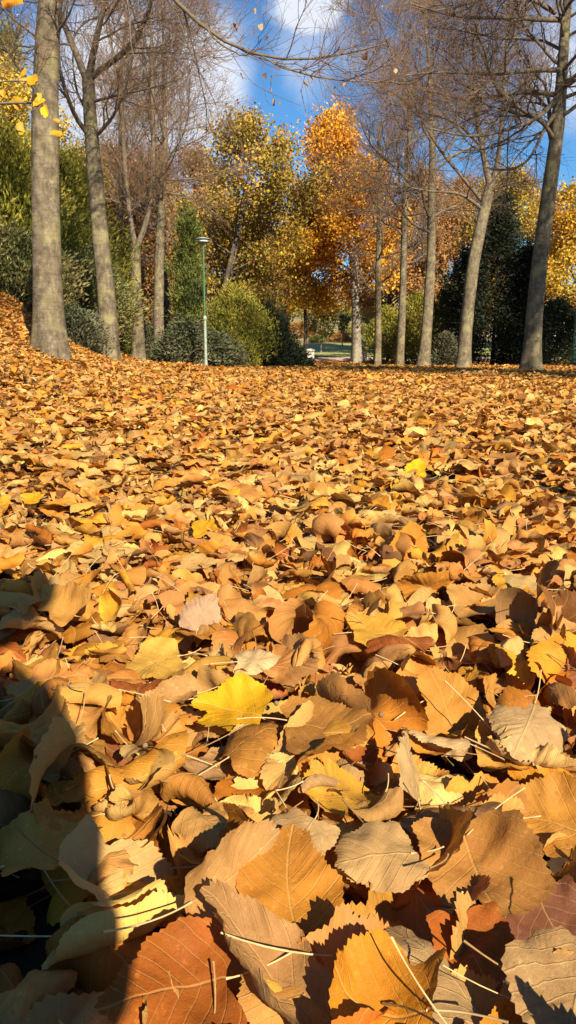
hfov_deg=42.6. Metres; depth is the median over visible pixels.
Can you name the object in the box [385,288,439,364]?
juniper bush
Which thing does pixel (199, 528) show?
fallen leaf
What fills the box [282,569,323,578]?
fallen leaf
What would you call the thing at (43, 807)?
fallen leaf
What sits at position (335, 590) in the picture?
fallen leaf
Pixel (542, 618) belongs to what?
fallen leaf
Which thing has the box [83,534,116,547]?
fallen leaf
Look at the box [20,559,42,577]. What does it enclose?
fallen leaf
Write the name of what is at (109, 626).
fallen leaf
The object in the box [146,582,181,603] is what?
fallen leaf
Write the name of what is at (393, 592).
fallen leaf
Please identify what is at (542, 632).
fallen leaf
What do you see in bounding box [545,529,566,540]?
fallen leaf
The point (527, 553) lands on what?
fallen leaf
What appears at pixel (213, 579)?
fallen leaf
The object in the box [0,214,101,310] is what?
juniper shrub
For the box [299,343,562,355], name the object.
lawn
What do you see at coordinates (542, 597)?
fallen leaf
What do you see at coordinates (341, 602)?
fallen leaf
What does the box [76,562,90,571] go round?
fallen leaf
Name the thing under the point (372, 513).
fallen leaf
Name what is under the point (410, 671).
fallen leaf
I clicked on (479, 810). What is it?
fallen leaf
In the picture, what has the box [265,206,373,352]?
maple tree
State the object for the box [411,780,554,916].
fallen leaf
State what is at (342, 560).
fallen leaf
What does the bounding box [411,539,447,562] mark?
fallen leaf
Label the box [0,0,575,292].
sky
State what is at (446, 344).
juniper shrub
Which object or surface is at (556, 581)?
fallen leaf
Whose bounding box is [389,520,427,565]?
fallen leaf
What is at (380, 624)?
fallen leaf
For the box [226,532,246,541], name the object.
fallen leaf
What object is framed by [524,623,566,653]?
fallen leaf
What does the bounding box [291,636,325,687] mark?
fallen leaf
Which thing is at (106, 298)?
lime tree
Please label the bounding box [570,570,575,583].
fallen leaf
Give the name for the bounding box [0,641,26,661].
fallen leaf
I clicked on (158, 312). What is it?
lime tree
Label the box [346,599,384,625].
fallen leaf
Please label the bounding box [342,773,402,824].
fallen leaf
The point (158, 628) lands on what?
fallen leaf
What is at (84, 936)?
fallen leaf
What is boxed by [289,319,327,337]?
dry bush
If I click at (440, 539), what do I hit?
fallen leaf
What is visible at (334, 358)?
path
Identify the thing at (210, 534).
fallen leaf
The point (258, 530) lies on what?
fallen leaf
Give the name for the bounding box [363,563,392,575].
fallen leaf
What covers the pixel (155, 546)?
fallen leaf
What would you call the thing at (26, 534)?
fallen leaf
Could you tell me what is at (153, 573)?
fallen leaf
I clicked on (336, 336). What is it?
dry bush
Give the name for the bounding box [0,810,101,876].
fallen leaf
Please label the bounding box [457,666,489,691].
fallen leaf
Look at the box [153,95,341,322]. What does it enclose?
poplar tree
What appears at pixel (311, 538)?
fallen leaf
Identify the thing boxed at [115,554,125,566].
fallen leaf
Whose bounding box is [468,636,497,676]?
fallen leaf
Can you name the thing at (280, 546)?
fallen leaf
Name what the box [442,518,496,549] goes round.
fallen leaf
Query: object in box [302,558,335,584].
fallen leaf
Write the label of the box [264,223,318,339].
beech tree
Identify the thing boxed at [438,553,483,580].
fallen leaf
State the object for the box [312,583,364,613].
fallen leaf
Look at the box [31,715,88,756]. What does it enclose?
fallen leaf
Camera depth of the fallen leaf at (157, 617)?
1.25 m
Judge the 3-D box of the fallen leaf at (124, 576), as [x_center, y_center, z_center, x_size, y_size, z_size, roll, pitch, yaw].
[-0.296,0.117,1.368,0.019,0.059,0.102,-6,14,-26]
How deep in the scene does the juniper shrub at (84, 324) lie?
13.81 m
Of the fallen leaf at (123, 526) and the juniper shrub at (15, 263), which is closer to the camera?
the fallen leaf at (123, 526)
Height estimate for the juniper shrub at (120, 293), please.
2.492 m
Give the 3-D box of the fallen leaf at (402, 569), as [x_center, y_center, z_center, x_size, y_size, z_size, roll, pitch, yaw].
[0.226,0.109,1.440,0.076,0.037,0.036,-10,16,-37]
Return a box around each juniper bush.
[361,303,412,361]
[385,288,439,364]
[415,283,461,363]
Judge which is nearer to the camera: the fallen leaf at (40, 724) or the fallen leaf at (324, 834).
the fallen leaf at (324, 834)
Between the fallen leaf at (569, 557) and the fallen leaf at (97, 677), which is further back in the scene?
the fallen leaf at (569, 557)
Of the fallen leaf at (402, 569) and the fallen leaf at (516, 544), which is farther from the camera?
the fallen leaf at (516, 544)
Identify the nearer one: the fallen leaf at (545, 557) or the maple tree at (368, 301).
the fallen leaf at (545, 557)
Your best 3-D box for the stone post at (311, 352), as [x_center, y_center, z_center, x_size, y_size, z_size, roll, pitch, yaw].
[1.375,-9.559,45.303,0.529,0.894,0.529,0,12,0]
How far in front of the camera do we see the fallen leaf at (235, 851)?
0.55 m
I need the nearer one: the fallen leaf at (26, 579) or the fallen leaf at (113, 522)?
the fallen leaf at (26, 579)
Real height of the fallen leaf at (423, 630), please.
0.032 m
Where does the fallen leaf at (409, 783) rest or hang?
on the leaf litter at (392, 413)
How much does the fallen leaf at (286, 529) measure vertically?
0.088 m
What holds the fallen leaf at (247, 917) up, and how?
on the leaf litter at (392, 413)
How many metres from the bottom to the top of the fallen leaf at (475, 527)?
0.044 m
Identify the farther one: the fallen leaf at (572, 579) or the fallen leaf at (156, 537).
the fallen leaf at (156, 537)
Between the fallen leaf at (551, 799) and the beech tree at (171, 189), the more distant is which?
the beech tree at (171, 189)
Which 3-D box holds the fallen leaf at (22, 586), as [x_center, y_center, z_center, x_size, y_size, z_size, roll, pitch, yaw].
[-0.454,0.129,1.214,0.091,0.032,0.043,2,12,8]
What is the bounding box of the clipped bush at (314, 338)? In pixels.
[307,334,325,342]
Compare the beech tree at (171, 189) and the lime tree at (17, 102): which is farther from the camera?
the beech tree at (171, 189)
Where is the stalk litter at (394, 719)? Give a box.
[0,395,573,998]
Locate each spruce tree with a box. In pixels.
[432,241,492,364]
[443,180,548,364]
[489,233,558,364]
[553,279,575,365]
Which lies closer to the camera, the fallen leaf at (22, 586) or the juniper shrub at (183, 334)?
the fallen leaf at (22, 586)
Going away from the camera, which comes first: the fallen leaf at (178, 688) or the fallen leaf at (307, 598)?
the fallen leaf at (178, 688)
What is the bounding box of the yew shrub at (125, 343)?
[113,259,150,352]
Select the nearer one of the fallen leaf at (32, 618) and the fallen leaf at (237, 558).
the fallen leaf at (32, 618)
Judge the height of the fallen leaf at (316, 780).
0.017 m
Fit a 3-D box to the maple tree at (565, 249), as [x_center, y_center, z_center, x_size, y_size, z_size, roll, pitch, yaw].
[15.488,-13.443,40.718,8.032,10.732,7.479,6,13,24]
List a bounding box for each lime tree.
[0,0,62,136]
[0,0,296,360]
[0,0,457,361]
[25,30,257,331]
[59,0,277,360]
[60,0,220,340]
[64,0,220,359]
[300,0,545,365]
[303,41,457,364]
[309,0,575,366]
[318,1,520,365]
[378,0,575,369]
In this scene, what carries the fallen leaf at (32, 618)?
on the fallen leaf at (72, 634)
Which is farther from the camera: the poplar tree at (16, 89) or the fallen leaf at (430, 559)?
the poplar tree at (16, 89)
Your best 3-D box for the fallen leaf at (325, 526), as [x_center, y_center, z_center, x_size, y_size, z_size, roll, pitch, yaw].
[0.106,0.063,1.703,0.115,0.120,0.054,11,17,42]
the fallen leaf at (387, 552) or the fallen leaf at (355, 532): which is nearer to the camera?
the fallen leaf at (387, 552)
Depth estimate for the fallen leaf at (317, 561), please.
1.49 m
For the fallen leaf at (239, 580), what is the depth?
1.46 m
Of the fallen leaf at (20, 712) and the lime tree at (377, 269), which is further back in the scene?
the lime tree at (377, 269)
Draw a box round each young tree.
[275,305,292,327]
[301,305,338,352]
[333,312,350,345]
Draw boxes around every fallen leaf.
[0,544,29,568]
[0,575,30,590]
[0,579,40,595]
[0,591,44,614]
[0,606,63,637]
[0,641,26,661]
[0,650,38,674]
[0,658,87,701]
[0,682,4,695]
[0,684,74,784]
[0,700,15,718]
[0,716,97,811]
[0,789,42,881]
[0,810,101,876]
[0,879,184,969]
[0,969,77,1023]
[2,699,31,724]
[5,569,35,579]
[12,637,63,681]
[13,531,34,538]
[19,550,36,554]
[20,492,46,503]
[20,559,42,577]
[24,532,52,544]
[24,556,37,560]
[25,521,53,535]
[28,559,73,572]
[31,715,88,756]
[32,677,71,714]
[32,796,105,830]
[36,548,67,561]
[37,581,91,626]
[37,642,70,657]
[40,521,78,536]
[43,552,73,580]
[46,611,101,643]
[49,559,87,580]
[51,681,170,708]
[51,849,138,884]
[52,535,81,544]
[60,644,86,661]
[63,541,125,554]
[65,581,98,600]
[65,657,91,676]
[66,556,101,583]
[71,540,99,555]
[74,521,102,537]
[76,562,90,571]
[81,671,106,683]
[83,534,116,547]
[84,630,126,654]
[90,617,115,631]
[91,581,118,595]
[92,548,116,575]
[93,774,135,820]
[94,519,115,531]
[94,915,292,1023]
[96,586,133,624]
[97,538,139,545]
[102,539,124,549]
[102,818,279,932]
[106,744,136,765]
[107,563,145,584]
[111,679,163,695]
[114,523,126,528]
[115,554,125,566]
[115,730,176,784]
[116,554,136,593]
[117,606,162,646]
[118,546,145,557]
[125,636,200,678]
[127,584,145,612]
[129,627,182,643]
[138,532,164,545]
[138,672,244,703]
[138,706,165,730]
[140,539,168,553]
[140,621,177,635]
[141,519,176,541]
[142,593,168,623]
[143,544,154,553]
[143,561,162,568]
[146,568,174,586]
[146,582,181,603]
[147,550,170,560]
[148,524,188,535]
[157,576,195,619]
[158,771,217,807]
[161,551,188,560]
[168,543,184,549]
[168,655,233,678]
[169,552,220,571]
[170,623,242,647]
[171,571,206,583]
[178,593,221,641]
[188,642,223,656]
[190,672,283,731]
[192,519,216,537]
[192,586,210,594]
[194,561,236,578]
[199,721,283,777]
[200,879,333,1023]
[204,649,280,674]
[206,527,223,537]
[206,552,227,557]
[208,569,221,584]
[218,598,266,624]
[224,602,267,641]
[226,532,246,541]
[227,554,245,561]
[227,576,243,583]
[230,517,270,532]
[231,579,284,598]
[235,824,343,933]
[236,695,371,754]
[244,532,266,557]
[245,544,292,566]
[245,581,268,588]
[246,522,279,539]
[251,581,283,600]
[258,700,359,792]
[261,540,288,559]
[262,521,301,553]
[268,590,345,654]
[270,799,340,854]
[276,773,339,792]
[282,547,305,561]
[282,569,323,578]
[282,580,343,609]
[284,552,304,566]
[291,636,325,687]
[297,590,326,606]
[298,674,317,697]
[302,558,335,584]
[303,542,335,563]
[304,534,316,541]
[308,545,335,570]
[312,513,356,556]
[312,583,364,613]
[316,666,428,762]
[324,633,372,664]
[328,927,507,1023]
[334,612,408,646]
[334,820,443,892]
[335,507,376,525]
[336,553,350,568]
[336,598,363,605]
[341,577,386,593]
[342,528,368,537]
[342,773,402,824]
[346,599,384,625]
[350,557,357,568]
[353,634,432,652]
[358,510,398,519]
[359,545,378,563]
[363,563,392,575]
[363,661,399,676]
[366,544,401,561]
[370,522,401,538]
[376,654,445,693]
[379,584,405,607]
[380,532,415,559]
[386,926,482,1023]
[387,771,535,816]
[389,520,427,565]
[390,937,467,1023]
[392,559,418,581]
[393,514,417,525]
[396,601,435,618]
[396,730,421,813]
[398,570,457,600]
[398,801,540,843]
[402,727,504,761]
[403,623,450,647]
[405,458,432,476]
[410,558,423,565]
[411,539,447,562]
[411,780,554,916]
[416,667,486,774]
[418,552,435,565]
[421,597,456,651]
[426,891,511,992]
[427,535,460,543]
[429,561,449,571]
[436,523,470,534]
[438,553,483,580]
[439,645,466,671]
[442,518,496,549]
[444,680,575,771]
[446,530,486,551]
[446,582,501,618]
[448,519,483,530]
[452,523,509,553]
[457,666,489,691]
[462,548,498,566]
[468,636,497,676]
[477,563,498,576]
[479,636,525,666]
[481,590,545,617]
[482,567,504,576]
[483,622,531,643]
[483,702,493,715]
[486,670,567,768]
[487,536,509,560]
[492,560,524,569]
[492,569,532,592]
[495,560,575,647]
[501,925,575,1023]
[503,550,530,561]
[503,575,560,595]
[504,874,575,939]
[505,534,516,552]
[507,540,537,556]
[509,558,546,570]
[514,518,542,530]
[514,549,530,555]
[515,518,544,557]
[519,770,575,860]
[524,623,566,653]
[528,644,575,690]
[529,624,575,646]
[535,605,575,629]
[536,554,560,568]
[537,520,559,526]
[539,599,549,609]
[542,682,575,709]
[544,546,567,552]
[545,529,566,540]
[547,575,575,591]
[555,552,575,573]
[557,542,574,551]
[564,553,575,560]
[565,517,574,533]
[568,533,575,541]
[568,552,575,556]
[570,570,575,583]
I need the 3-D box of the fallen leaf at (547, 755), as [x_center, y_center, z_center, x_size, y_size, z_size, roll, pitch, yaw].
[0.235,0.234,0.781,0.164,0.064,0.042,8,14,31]
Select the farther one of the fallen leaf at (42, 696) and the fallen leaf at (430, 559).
the fallen leaf at (430, 559)
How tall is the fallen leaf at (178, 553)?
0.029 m
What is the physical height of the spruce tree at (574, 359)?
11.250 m
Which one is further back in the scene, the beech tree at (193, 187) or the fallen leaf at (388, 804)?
the beech tree at (193, 187)
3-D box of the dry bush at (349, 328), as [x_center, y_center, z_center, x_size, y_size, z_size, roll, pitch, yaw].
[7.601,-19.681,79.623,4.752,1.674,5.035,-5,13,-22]
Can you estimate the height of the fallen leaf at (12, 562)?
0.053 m
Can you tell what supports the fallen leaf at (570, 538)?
on the leaf litter at (392, 413)
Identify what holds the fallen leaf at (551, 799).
on the leaf litter at (392, 413)
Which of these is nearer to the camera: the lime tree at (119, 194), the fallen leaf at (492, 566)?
the fallen leaf at (492, 566)
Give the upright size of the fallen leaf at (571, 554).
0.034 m
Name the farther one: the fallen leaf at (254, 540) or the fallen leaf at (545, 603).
the fallen leaf at (254, 540)
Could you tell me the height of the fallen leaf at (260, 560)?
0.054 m
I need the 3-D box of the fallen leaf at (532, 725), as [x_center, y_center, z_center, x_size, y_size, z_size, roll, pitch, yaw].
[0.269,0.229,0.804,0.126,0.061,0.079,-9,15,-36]
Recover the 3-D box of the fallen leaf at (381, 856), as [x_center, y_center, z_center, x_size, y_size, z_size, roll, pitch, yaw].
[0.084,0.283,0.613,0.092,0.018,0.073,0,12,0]
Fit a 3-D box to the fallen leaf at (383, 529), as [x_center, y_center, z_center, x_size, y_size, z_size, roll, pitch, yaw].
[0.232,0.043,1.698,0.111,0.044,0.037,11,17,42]
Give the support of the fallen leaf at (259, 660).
on the leaf litter at (392, 413)
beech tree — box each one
[69,134,117,205]
[100,131,170,345]
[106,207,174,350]
[138,136,219,327]
[148,126,246,321]
[212,201,284,307]
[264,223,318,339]
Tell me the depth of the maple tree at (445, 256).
46.49 m
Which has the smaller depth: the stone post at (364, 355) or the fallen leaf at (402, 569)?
the fallen leaf at (402, 569)
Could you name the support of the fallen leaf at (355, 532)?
on the leaf litter at (392, 413)
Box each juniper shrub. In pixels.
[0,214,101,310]
[22,237,163,346]
[25,297,118,354]
[127,315,164,360]
[146,313,230,366]
[180,329,254,366]
[263,341,316,366]
[415,329,457,364]
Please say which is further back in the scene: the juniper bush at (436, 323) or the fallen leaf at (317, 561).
the juniper bush at (436, 323)
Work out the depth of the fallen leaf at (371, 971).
0.46 m
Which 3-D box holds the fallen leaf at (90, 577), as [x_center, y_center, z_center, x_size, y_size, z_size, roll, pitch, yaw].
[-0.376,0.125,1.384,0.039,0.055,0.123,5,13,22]
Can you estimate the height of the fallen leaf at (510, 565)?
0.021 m
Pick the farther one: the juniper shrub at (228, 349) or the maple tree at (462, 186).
the maple tree at (462, 186)
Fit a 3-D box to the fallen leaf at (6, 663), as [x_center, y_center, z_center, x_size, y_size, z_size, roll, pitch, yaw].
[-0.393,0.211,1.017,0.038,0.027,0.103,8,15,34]
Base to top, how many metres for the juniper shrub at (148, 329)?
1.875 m
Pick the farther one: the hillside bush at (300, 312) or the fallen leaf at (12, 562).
the hillside bush at (300, 312)
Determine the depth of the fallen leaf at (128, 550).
1.56 m
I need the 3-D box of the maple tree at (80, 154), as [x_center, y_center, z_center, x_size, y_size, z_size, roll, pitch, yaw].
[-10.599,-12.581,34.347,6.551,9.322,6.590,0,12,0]
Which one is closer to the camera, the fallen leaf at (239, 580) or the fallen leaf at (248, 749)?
the fallen leaf at (248, 749)
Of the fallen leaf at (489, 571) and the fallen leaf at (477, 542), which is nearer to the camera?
the fallen leaf at (489, 571)
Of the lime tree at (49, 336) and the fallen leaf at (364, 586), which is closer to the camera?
the fallen leaf at (364, 586)
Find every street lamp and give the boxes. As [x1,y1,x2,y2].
[196,237,210,364]
[571,306,575,364]
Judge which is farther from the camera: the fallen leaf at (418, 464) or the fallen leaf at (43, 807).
the fallen leaf at (418, 464)
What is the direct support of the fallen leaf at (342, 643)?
on the leaf litter at (392, 413)
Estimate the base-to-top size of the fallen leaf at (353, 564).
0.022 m
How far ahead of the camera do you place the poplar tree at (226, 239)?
38.54 m
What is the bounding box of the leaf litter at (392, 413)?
[0,289,575,1023]
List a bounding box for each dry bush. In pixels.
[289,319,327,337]
[327,331,351,341]
[331,323,370,334]
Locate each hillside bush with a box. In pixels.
[292,306,310,317]
[329,303,351,319]
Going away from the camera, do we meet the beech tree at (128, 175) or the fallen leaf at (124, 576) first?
the fallen leaf at (124, 576)
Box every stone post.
[307,348,314,358]
[361,346,366,360]
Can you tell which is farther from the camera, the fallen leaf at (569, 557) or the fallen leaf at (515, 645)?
the fallen leaf at (569, 557)
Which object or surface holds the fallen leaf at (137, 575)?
on the leaf litter at (392, 413)
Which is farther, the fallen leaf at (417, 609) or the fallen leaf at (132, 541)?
the fallen leaf at (132, 541)
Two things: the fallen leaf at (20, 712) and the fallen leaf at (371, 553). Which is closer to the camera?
the fallen leaf at (20, 712)
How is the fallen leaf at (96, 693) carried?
on the leaf litter at (392, 413)
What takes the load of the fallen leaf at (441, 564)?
on the leaf litter at (392, 413)
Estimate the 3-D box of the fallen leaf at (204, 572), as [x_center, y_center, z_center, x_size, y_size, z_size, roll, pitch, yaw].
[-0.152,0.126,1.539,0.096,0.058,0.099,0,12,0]
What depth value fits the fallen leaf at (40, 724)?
0.79 m
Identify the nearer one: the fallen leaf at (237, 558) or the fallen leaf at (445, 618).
the fallen leaf at (445, 618)
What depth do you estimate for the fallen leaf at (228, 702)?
0.90 m
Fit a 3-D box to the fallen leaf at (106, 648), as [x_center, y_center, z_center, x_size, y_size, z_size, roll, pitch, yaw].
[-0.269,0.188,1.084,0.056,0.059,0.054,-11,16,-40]
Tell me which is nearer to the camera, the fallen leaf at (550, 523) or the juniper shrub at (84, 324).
the fallen leaf at (550, 523)
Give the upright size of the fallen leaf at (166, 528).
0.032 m
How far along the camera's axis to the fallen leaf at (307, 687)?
0.95 m
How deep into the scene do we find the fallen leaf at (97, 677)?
0.95 m
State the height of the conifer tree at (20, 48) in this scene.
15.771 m
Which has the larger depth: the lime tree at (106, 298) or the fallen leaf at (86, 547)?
the lime tree at (106, 298)
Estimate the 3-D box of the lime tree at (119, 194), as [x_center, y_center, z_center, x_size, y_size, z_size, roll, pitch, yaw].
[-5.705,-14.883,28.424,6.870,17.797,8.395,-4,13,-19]
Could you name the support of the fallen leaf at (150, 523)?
on the leaf litter at (392, 413)
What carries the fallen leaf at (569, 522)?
on the leaf litter at (392, 413)
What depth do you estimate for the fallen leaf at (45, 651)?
1.10 m
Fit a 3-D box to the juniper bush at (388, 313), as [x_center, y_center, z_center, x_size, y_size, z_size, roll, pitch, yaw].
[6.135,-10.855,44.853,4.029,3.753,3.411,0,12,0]
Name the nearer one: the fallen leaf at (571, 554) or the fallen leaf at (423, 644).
the fallen leaf at (423, 644)
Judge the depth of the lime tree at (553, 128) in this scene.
13.77 m
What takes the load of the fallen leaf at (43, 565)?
on the leaf litter at (392, 413)
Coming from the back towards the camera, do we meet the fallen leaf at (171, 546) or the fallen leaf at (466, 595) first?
the fallen leaf at (171, 546)
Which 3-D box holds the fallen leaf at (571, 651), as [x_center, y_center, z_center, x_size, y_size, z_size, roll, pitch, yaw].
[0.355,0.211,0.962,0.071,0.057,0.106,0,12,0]
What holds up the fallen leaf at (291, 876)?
on the leaf litter at (392, 413)
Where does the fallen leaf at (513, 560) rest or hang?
on the leaf litter at (392, 413)
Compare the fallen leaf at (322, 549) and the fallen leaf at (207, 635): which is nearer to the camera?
the fallen leaf at (207, 635)
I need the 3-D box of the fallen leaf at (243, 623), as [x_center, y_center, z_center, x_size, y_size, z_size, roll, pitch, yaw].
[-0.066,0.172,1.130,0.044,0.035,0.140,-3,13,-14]
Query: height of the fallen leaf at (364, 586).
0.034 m
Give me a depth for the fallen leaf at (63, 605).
1.16 m
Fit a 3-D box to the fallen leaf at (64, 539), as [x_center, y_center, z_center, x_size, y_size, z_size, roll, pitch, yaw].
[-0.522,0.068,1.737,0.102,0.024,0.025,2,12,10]
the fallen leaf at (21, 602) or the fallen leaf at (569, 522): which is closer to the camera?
the fallen leaf at (21, 602)
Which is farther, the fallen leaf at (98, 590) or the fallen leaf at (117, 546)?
the fallen leaf at (117, 546)
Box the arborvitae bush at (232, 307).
[192,277,285,365]
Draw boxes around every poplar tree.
[0,47,84,204]
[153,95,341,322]
[184,177,316,314]
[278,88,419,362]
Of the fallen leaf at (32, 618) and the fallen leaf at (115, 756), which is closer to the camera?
the fallen leaf at (115, 756)
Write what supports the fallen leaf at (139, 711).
on the leaf litter at (392, 413)
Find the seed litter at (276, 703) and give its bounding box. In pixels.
[48,460,565,747]
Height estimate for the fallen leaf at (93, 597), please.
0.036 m
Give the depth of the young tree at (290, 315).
57.70 m
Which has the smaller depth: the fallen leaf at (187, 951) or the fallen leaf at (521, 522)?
the fallen leaf at (187, 951)
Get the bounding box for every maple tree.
[30,137,117,214]
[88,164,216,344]
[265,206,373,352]
[346,229,439,352]
[347,259,398,332]
[381,157,475,330]
[416,263,452,287]
[425,170,495,323]
[435,154,570,356]
[517,185,575,329]
[522,174,575,320]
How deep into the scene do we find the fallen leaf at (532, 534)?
1.70 m
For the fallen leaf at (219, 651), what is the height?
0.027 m
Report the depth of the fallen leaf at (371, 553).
1.61 m
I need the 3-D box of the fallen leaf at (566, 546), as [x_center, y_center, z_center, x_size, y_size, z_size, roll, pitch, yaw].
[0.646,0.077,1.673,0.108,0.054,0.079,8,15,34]
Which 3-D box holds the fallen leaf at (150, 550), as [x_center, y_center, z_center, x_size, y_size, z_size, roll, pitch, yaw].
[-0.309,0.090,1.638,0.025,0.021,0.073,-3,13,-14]
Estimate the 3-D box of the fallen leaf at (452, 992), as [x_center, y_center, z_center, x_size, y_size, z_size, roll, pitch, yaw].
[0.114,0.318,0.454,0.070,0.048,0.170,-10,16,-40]
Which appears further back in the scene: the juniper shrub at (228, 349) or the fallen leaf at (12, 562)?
the juniper shrub at (228, 349)
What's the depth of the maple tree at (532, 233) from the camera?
55.31 m
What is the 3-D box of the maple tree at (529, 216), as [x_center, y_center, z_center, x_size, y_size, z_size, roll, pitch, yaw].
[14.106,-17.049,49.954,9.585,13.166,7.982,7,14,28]
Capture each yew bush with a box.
[242,299,300,365]
[542,291,575,364]
[553,317,572,364]
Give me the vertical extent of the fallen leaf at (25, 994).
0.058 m
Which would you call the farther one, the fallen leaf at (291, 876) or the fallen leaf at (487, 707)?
the fallen leaf at (487, 707)
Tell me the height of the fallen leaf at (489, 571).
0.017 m
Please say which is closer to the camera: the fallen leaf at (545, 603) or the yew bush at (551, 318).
the fallen leaf at (545, 603)
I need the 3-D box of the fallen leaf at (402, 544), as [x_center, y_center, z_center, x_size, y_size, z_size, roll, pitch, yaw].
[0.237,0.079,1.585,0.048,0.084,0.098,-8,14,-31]
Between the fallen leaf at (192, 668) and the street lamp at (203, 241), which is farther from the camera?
the street lamp at (203, 241)
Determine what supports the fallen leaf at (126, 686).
on the leaf litter at (392, 413)
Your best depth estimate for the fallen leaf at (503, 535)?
1.63 m
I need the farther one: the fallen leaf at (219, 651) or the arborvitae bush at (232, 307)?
the arborvitae bush at (232, 307)
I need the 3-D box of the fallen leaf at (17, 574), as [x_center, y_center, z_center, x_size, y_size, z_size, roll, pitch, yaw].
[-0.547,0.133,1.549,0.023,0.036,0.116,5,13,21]
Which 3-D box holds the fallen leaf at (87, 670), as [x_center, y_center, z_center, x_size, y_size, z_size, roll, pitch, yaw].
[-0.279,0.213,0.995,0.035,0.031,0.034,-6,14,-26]
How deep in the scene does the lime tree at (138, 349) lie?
21.80 m
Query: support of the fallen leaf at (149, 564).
on the leaf litter at (392, 413)
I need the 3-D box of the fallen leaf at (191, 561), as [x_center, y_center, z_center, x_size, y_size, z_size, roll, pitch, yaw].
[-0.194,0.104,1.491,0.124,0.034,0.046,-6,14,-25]
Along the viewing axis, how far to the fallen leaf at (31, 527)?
1.76 m
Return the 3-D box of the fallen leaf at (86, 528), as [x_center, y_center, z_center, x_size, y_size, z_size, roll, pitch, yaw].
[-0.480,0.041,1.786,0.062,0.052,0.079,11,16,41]
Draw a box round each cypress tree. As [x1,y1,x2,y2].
[0,107,126,304]
[59,135,149,329]
[164,198,210,357]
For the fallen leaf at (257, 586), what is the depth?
1.28 m
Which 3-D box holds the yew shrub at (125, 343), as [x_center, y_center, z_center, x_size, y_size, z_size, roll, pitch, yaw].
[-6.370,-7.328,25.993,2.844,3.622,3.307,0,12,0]
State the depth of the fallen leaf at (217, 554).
1.58 m
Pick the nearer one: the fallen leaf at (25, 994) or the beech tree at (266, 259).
the fallen leaf at (25, 994)
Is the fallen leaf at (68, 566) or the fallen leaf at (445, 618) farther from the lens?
the fallen leaf at (68, 566)
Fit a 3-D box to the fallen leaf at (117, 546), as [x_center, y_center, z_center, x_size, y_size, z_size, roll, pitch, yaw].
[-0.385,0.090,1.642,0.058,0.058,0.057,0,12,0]
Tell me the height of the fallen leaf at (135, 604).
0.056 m
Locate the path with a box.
[314,357,566,360]
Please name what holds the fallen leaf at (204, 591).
on the leaf litter at (392, 413)
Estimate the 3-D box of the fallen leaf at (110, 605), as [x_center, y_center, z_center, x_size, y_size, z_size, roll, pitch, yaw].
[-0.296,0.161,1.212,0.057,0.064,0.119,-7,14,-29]
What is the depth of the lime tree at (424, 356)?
25.13 m
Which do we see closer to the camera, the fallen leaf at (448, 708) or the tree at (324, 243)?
the fallen leaf at (448, 708)
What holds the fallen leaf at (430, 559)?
on the leaf litter at (392, 413)
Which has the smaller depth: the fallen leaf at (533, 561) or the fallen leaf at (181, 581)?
the fallen leaf at (181, 581)
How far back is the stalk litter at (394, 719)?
0.87 m
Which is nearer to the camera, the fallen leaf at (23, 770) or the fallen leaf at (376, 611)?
the fallen leaf at (23, 770)
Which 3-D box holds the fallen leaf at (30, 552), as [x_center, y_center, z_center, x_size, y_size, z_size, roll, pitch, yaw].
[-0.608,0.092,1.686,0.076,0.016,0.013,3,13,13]
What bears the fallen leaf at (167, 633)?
on the leaf litter at (392, 413)
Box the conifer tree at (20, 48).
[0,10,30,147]
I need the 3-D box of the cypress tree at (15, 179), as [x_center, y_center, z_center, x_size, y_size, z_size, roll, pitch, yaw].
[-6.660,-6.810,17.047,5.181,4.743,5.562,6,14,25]
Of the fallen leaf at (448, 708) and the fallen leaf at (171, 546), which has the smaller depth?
the fallen leaf at (448, 708)
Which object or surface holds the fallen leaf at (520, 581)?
on the leaf litter at (392, 413)
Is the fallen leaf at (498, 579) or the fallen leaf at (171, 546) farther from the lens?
the fallen leaf at (171, 546)
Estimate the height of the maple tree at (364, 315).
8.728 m
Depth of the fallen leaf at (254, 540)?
1.64 m
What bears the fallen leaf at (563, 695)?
on the leaf litter at (392, 413)

